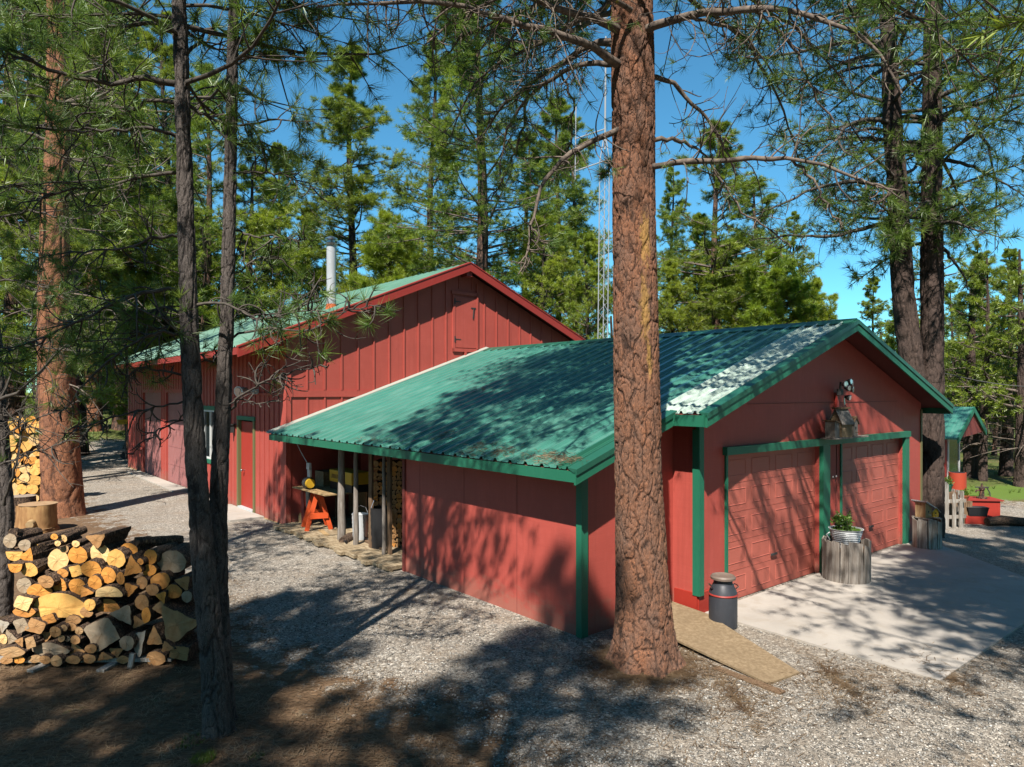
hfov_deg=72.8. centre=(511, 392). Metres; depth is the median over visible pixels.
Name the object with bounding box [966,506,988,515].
flower trough
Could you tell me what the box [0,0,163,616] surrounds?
pine tree
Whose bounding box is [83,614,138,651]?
firewood log
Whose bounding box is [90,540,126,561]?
firewood log
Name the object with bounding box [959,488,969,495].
potted plant
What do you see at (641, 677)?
pine needle litter
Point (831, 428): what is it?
birdhouse
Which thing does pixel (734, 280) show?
pine tree
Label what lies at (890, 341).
pine tree
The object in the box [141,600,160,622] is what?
firewood log
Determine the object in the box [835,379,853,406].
flood light
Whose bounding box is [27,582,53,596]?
firewood log
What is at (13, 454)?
firewood log
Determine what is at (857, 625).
concrete driveway
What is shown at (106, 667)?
support board
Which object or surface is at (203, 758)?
grass
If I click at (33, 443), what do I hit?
firewood log
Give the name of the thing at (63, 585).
firewood log
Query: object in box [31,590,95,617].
firewood log
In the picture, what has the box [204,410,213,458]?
window
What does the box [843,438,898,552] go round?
overhead door
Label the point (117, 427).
pine tree
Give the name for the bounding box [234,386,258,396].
security lamp
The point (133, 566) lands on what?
firewood log
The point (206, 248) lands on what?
pine tree
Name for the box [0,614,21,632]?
firewood log
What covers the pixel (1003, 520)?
fallen log
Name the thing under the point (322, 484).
work table
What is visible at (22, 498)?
log round
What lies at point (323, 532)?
loose timber
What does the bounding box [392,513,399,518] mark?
firewood log
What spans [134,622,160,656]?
firewood log
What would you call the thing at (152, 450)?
overhead door
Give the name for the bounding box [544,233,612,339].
pine tree
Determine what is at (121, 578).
firewood log
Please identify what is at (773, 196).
pine tree
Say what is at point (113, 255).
pine tree
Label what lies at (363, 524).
bucket
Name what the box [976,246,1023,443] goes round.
pine tree
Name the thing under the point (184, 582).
firewood log
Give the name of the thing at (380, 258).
pine tree
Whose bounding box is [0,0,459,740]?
twin stem pine
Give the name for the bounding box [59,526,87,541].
firewood log
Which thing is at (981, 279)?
pine tree
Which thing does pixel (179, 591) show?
firewood log
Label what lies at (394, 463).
firewood log
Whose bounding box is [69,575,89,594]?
firewood log
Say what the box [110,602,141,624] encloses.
firewood log
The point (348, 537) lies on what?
log stub
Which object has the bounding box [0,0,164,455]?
pine tree
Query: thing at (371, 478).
upright board
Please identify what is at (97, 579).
firewood log
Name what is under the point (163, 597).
firewood log
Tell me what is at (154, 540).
firewood log
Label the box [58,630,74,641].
firewood log
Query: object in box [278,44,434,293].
pine tree
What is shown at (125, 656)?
firewood log
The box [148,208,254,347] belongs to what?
pine tree
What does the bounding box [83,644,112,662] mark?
firewood log
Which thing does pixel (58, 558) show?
firewood log
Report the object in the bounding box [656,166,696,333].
pine tree
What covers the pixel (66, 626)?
firewood log
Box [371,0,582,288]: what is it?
pine tree
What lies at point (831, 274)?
sky
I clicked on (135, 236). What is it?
pine tree
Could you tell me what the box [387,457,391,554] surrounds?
upright board
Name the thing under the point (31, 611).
firewood log
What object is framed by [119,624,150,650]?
firewood log
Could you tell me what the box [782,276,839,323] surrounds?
pine tree
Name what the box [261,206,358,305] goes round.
pine tree
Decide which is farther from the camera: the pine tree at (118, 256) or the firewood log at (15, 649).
the pine tree at (118, 256)
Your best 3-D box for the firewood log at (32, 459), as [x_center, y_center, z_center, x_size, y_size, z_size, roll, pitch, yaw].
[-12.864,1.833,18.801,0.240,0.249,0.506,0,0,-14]
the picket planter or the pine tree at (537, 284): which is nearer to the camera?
the picket planter
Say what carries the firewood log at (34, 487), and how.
on the firewood log
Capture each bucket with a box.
[352,505,368,539]
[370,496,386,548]
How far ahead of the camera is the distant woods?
44.87 m
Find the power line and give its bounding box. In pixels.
[945,373,1023,386]
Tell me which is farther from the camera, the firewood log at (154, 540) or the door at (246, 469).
the door at (246, 469)
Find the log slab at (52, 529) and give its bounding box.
[14,524,59,533]
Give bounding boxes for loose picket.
[300,490,304,522]
[306,491,309,507]
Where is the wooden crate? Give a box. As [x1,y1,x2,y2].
[964,501,971,523]
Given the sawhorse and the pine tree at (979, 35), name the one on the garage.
the sawhorse
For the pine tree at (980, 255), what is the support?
on the ground at (116, 493)
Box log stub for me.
[339,533,352,542]
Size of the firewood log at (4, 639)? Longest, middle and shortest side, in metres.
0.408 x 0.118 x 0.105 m
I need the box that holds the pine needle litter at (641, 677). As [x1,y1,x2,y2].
[0,573,1023,766]
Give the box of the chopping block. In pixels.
[15,501,57,528]
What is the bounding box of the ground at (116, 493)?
[0,393,1023,766]
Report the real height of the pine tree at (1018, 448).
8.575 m
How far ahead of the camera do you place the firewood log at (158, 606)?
7.66 m
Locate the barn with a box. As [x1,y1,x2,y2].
[95,236,585,523]
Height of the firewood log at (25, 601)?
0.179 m
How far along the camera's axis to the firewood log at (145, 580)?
7.70 m
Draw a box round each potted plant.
[830,510,854,529]
[945,475,954,484]
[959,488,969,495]
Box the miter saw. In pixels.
[297,444,314,488]
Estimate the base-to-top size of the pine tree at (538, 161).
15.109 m
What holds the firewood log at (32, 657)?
on the support board at (143, 658)
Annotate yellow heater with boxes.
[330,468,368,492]
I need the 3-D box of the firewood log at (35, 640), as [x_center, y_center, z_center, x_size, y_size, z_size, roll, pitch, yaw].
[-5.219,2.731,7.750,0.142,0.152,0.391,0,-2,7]
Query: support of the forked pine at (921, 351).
on the ground at (116, 493)
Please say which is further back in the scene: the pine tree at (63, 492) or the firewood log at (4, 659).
the pine tree at (63, 492)
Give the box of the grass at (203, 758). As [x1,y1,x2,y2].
[27,404,1020,765]
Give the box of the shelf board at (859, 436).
[821,435,868,439]
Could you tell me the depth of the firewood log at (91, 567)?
7.75 m
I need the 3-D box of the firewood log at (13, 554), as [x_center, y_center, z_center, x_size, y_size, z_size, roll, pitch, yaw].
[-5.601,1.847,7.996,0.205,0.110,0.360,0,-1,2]
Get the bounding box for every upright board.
[369,454,373,547]
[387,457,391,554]
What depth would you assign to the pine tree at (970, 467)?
26.28 m
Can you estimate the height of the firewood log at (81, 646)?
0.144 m
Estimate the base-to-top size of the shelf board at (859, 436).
0.022 m
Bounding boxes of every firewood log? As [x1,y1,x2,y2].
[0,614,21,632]
[0,633,10,643]
[0,642,31,657]
[0,652,13,663]
[3,527,42,547]
[6,548,26,560]
[6,626,32,643]
[8,527,29,534]
[8,559,27,572]
[10,435,24,451]
[11,451,16,458]
[12,482,20,494]
[12,606,38,616]
[13,617,31,633]
[14,592,39,610]
[14,632,36,646]
[14,650,34,663]
[15,468,22,476]
[15,477,22,483]
[16,569,53,592]
[17,432,38,452]
[17,483,32,493]
[18,533,52,550]
[19,464,31,472]
[19,472,31,482]
[20,539,59,560]
[21,557,48,576]
[23,422,36,432]
[25,609,65,633]
[25,633,46,648]
[26,415,38,424]
[26,475,40,484]
[26,484,38,493]
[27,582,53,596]
[28,434,38,445]
[28,456,38,464]
[28,650,48,662]
[29,464,40,474]
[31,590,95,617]
[32,637,73,655]
[35,459,39,466]
[36,539,66,546]
[37,570,62,587]
[39,651,52,663]
[42,609,63,623]
[42,630,55,641]
[48,543,73,570]
[49,620,68,636]
[50,650,75,665]
[51,526,80,539]
[53,574,83,590]
[55,535,81,545]
[57,563,77,576]
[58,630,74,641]
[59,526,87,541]
[61,620,73,630]
[62,543,72,552]
[65,614,87,623]
[65,632,75,641]
[66,651,86,663]
[68,542,99,563]
[68,614,95,630]
[69,562,84,576]
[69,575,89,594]
[69,638,90,654]
[70,632,87,643]
[72,537,89,546]
[75,613,107,634]
[80,605,98,616]
[81,557,108,576]
[81,581,114,596]
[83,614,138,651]
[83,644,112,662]
[84,597,106,610]
[84,643,98,652]
[86,526,130,548]
[88,573,110,588]
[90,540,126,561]
[95,578,135,596]
[97,593,138,611]
[97,641,118,660]
[101,565,125,583]
[107,546,132,567]
[109,642,125,657]
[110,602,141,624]
[116,568,139,584]
[116,648,136,663]
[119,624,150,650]
[121,536,155,553]
[124,547,149,575]
[124,578,145,596]
[133,613,161,627]
[134,535,183,546]
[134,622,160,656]
[135,592,158,609]
[136,571,160,588]
[137,555,150,564]
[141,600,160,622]
[143,560,170,575]
[144,542,178,563]
[146,581,164,595]
[146,644,170,665]
[147,621,166,644]
[150,570,184,588]
[152,598,173,613]
[156,588,174,603]
[157,542,190,572]
[161,631,196,651]
[162,596,196,641]
[166,582,184,597]
[169,636,199,660]
[175,571,192,590]
[181,588,193,602]
[374,459,381,466]
[392,459,399,466]
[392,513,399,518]
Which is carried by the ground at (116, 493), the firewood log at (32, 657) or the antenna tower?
the antenna tower
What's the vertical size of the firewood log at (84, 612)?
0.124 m
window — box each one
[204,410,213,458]
[947,439,959,476]
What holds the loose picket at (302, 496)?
on the garage
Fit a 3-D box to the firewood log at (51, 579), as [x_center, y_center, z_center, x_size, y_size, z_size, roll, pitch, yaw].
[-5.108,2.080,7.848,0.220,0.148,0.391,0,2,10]
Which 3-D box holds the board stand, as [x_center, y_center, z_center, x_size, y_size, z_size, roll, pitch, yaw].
[8.008,2.701,13.414,0.497,0.601,0.498,0,0,-23]
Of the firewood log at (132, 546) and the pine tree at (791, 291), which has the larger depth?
the pine tree at (791, 291)
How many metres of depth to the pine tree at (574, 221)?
35.47 m
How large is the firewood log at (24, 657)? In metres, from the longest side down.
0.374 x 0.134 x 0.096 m
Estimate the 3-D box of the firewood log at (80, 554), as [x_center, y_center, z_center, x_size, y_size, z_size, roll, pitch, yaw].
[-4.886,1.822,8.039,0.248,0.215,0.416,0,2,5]
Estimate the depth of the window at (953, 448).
20.23 m
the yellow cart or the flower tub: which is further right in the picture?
the flower tub
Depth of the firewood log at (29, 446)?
18.61 m
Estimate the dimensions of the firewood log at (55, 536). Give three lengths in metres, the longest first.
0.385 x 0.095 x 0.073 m
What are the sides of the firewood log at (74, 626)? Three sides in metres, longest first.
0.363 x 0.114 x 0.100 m
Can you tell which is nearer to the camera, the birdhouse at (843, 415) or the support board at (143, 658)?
the support board at (143, 658)
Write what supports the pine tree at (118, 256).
on the ground at (116, 493)
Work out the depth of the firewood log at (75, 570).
7.76 m
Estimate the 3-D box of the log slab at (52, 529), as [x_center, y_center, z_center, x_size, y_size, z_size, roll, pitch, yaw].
[-10.413,2.954,14.980,1.092,0.092,1.090,0,0,0]
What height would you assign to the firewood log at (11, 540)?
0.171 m
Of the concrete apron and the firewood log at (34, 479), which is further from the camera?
the concrete apron
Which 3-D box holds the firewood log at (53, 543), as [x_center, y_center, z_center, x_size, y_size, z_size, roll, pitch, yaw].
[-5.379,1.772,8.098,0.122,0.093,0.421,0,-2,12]
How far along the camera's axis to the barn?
17.67 m
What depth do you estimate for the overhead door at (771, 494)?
10.68 m
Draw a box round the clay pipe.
[948,471,966,490]
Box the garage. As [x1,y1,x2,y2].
[266,318,953,638]
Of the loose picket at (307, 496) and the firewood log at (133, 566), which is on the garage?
the loose picket at (307, 496)
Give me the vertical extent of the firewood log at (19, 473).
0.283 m
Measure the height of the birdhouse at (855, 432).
0.340 m
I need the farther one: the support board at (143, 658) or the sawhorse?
the sawhorse
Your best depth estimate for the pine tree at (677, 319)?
28.53 m
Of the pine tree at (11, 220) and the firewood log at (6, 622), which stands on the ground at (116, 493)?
the pine tree at (11, 220)
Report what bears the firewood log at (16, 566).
on the firewood log at (34, 567)
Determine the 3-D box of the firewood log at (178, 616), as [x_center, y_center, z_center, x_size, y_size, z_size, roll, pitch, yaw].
[-3.608,2.544,7.771,0.419,0.487,0.385,0,3,5]
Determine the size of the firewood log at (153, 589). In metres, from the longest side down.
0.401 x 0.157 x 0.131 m
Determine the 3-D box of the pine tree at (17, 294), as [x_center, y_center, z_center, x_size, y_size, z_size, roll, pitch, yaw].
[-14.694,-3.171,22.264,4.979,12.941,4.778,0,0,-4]
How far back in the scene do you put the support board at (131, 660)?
7.54 m
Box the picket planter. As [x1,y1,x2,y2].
[821,535,870,584]
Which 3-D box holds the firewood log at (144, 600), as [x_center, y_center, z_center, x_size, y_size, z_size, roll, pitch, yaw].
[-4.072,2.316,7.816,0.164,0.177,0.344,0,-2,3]
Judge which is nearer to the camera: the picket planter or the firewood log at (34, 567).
the firewood log at (34, 567)
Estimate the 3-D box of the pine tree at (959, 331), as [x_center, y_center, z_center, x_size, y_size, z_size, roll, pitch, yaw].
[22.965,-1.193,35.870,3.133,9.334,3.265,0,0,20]
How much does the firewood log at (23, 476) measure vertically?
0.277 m
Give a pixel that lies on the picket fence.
(955, 515)
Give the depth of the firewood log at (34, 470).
18.50 m
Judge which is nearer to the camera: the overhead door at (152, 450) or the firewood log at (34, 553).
the firewood log at (34, 553)
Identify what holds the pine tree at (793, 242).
on the ground at (116, 493)
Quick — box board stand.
[911,515,941,549]
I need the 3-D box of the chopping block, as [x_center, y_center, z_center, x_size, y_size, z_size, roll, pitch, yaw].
[-10.270,2.659,15.034,0.777,0.502,0.798,0,0,27]
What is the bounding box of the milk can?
[708,572,738,629]
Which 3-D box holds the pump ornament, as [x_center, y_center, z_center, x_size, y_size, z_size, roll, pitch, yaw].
[11.998,2.508,17.703,0.330,0.380,0.238,0,0,37]
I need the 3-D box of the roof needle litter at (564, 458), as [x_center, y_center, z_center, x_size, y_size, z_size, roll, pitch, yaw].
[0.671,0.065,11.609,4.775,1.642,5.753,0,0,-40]
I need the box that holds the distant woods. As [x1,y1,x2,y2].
[0,208,1017,446]
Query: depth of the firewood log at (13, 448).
18.48 m
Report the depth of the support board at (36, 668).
7.49 m
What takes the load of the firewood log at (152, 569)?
on the firewood log at (145, 580)
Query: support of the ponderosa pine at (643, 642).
on the ground at (116, 493)
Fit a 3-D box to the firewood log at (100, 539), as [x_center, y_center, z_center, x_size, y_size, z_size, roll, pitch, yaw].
[-4.653,1.666,8.015,0.259,0.174,0.422,0,2,10]
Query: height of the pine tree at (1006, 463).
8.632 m
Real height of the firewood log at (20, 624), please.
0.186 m
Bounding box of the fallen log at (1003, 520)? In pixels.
[984,515,1023,525]
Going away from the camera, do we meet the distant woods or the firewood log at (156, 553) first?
the firewood log at (156, 553)
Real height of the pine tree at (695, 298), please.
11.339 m
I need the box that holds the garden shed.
[944,407,986,479]
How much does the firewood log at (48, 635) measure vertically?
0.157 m
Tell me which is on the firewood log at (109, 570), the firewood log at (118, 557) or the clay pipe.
the firewood log at (118, 557)
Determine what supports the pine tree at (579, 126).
on the ground at (116, 493)
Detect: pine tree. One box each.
[0,0,137,459]
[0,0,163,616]
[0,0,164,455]
[0,0,219,518]
[0,88,136,452]
[0,102,130,409]
[14,0,125,424]
[23,126,165,407]
[24,0,224,430]
[25,228,153,410]
[80,6,119,431]
[80,36,199,409]
[83,73,165,450]
[86,257,200,435]
[88,10,236,423]
[119,62,288,331]
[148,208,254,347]
[169,162,316,421]
[234,140,313,312]
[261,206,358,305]
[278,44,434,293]
[343,207,436,290]
[363,30,492,282]
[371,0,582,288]
[459,132,584,321]
[508,96,612,336]
[508,214,594,333]
[536,112,612,338]
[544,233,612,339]
[656,119,801,333]
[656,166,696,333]
[658,212,741,332]
[658,258,710,333]
[677,248,757,328]
[684,233,773,330]
[721,175,815,322]
[732,246,824,327]
[779,211,819,319]
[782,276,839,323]
[857,277,893,340]
[880,304,897,353]
[887,160,970,381]
[944,240,1001,433]
[944,256,1023,480]
[944,262,1016,477]
[944,281,982,442]
[954,0,1023,100]
[954,249,1023,486]
[956,265,1017,476]
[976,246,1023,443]
[976,301,1016,455]
[1001,291,1023,402]
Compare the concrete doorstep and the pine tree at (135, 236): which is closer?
the concrete doorstep
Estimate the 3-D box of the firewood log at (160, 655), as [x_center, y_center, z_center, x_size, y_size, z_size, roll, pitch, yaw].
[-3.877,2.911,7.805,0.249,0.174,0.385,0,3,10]
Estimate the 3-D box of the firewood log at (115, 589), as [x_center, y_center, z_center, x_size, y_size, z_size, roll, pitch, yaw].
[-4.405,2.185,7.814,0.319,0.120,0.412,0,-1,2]
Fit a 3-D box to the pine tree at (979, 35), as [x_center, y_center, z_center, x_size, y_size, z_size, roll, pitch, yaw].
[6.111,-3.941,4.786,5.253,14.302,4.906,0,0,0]
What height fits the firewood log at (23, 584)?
0.182 m
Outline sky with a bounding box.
[0,0,1023,392]
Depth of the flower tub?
10.97 m
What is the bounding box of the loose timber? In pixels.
[318,529,329,535]
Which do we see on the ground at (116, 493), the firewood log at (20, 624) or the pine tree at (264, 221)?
the pine tree at (264, 221)
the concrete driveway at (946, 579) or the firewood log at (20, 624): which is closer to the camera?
the firewood log at (20, 624)
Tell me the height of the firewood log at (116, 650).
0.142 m
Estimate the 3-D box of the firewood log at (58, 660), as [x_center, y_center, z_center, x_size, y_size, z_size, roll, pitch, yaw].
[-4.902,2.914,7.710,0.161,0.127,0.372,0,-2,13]
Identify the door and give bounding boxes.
[145,393,160,477]
[168,393,186,487]
[240,421,252,508]
[728,447,814,597]
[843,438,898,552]
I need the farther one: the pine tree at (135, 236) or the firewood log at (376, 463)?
the pine tree at (135, 236)
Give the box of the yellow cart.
[116,419,127,458]
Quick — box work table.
[293,469,368,528]
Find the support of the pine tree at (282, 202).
on the ground at (116, 493)
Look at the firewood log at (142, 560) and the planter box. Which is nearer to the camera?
the firewood log at (142, 560)
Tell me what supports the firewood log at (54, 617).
on the firewood log at (37, 624)
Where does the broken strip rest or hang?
on the ground at (116, 493)
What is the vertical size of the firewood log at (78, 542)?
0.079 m
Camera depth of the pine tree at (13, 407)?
26.73 m
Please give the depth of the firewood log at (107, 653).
7.60 m
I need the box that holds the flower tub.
[826,525,863,547]
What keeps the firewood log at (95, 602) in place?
on the firewood log at (84, 612)
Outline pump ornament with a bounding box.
[975,483,990,498]
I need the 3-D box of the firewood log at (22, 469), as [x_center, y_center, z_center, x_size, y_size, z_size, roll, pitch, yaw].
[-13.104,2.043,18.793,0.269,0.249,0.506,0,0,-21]
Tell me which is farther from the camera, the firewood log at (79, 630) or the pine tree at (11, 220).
the pine tree at (11, 220)
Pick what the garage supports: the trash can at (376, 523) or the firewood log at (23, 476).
the trash can at (376, 523)
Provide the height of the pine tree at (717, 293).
15.260 m
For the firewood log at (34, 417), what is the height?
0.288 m
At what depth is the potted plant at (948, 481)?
16.96 m
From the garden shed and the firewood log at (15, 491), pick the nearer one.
the firewood log at (15, 491)
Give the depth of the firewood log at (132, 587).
7.69 m
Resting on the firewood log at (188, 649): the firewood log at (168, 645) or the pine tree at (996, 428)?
the firewood log at (168, 645)
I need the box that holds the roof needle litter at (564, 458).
[355,358,612,465]
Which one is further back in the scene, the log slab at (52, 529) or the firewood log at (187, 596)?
the log slab at (52, 529)
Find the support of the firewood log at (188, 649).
on the support board at (143, 658)
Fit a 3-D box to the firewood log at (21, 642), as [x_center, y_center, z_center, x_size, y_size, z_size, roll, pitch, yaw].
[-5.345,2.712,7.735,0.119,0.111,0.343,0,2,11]
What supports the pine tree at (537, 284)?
on the ground at (116, 493)
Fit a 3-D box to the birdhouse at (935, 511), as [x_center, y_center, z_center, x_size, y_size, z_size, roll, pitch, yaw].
[8.174,2.300,13.424,0.160,0.200,0.180,0,0,11]
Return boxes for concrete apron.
[127,471,186,491]
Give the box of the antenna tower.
[574,17,609,338]
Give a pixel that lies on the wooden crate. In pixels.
(967, 503)
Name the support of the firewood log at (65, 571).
on the firewood log at (63, 585)
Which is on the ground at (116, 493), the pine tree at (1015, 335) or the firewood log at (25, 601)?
the pine tree at (1015, 335)
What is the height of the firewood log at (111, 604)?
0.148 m
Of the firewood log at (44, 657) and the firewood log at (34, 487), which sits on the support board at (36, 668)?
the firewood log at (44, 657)
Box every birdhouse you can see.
[823,420,841,437]
[829,407,854,436]
[852,416,859,435]
[911,499,935,517]
[932,507,940,516]
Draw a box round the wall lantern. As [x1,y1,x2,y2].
[230,424,235,432]
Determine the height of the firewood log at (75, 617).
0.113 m
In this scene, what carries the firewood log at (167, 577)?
on the firewood log at (153, 589)
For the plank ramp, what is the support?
on the ground at (116, 493)
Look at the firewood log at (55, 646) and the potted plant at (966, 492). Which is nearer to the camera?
the firewood log at (55, 646)
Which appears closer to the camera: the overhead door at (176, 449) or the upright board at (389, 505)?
the upright board at (389, 505)
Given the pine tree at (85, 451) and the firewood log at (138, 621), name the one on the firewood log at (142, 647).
the firewood log at (138, 621)
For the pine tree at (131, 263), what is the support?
on the ground at (116, 493)
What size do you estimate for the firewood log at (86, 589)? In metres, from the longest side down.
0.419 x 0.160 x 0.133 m
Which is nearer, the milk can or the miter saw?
the milk can
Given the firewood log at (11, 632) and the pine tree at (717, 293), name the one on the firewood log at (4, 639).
the firewood log at (11, 632)
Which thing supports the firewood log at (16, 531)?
on the firewood log at (11, 540)
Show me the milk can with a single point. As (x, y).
(723, 600)
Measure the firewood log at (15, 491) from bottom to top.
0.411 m
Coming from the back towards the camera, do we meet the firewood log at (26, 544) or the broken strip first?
the firewood log at (26, 544)
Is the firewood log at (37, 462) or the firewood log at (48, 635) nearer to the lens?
the firewood log at (48, 635)
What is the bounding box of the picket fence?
[945,482,965,528]
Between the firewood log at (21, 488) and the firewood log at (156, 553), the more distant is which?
the firewood log at (21, 488)
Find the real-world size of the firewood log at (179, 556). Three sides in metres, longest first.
0.358 x 0.354 x 0.272 m
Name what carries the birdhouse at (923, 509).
on the board stand
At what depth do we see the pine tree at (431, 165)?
32.69 m
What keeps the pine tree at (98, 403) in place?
on the ground at (116, 493)
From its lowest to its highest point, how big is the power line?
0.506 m
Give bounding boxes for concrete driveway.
[705,580,1017,681]
[799,541,1023,628]
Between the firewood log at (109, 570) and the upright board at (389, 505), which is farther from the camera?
the upright board at (389, 505)
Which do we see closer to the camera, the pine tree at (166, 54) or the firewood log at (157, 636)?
the firewood log at (157, 636)
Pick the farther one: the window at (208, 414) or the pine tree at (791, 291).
the pine tree at (791, 291)
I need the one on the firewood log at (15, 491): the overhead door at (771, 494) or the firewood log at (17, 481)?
the firewood log at (17, 481)
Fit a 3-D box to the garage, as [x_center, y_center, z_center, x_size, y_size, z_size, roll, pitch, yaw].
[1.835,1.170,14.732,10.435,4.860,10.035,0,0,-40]
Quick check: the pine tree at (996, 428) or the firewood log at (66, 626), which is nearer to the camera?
the firewood log at (66, 626)
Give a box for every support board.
[0,655,173,662]
[27,663,50,672]
[96,662,119,672]
[127,653,135,668]
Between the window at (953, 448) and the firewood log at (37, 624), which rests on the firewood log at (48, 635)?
the firewood log at (37, 624)
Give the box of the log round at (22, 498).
[14,494,36,524]
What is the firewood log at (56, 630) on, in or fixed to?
on the firewood log at (62, 637)
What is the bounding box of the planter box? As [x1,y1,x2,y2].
[965,496,1003,523]
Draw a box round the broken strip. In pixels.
[714,666,785,694]
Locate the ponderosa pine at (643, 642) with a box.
[295,0,1023,678]
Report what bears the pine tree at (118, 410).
on the ground at (116, 493)
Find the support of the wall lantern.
attached to the barn
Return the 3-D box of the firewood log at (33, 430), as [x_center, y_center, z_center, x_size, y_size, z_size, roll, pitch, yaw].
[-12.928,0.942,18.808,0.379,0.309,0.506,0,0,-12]
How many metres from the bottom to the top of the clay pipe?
1.185 m
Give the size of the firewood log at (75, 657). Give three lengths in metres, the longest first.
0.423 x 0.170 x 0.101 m
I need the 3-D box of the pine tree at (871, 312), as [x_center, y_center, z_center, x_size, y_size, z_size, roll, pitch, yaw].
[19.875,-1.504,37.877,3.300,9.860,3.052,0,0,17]
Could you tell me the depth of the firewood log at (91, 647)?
7.55 m
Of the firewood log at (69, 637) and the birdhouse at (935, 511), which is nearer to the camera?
the firewood log at (69, 637)
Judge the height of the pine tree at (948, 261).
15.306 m
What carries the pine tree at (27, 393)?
on the ground at (116, 493)
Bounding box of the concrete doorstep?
[227,504,263,521]
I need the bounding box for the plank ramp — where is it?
[671,601,799,684]
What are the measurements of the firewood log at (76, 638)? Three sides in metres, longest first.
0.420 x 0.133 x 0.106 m
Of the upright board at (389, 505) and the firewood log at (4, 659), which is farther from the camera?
the upright board at (389, 505)
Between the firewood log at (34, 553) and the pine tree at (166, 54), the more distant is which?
the pine tree at (166, 54)
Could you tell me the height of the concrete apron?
0.130 m
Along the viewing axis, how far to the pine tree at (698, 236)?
32.36 m
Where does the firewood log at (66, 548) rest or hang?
on the firewood log at (58, 558)
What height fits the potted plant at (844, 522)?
0.335 m
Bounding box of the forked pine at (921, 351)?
[723,0,1023,537]
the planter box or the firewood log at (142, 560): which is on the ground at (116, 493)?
the planter box
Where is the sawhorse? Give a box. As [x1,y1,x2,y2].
[301,493,332,530]
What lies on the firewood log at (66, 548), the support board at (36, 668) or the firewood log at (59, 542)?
the firewood log at (59, 542)

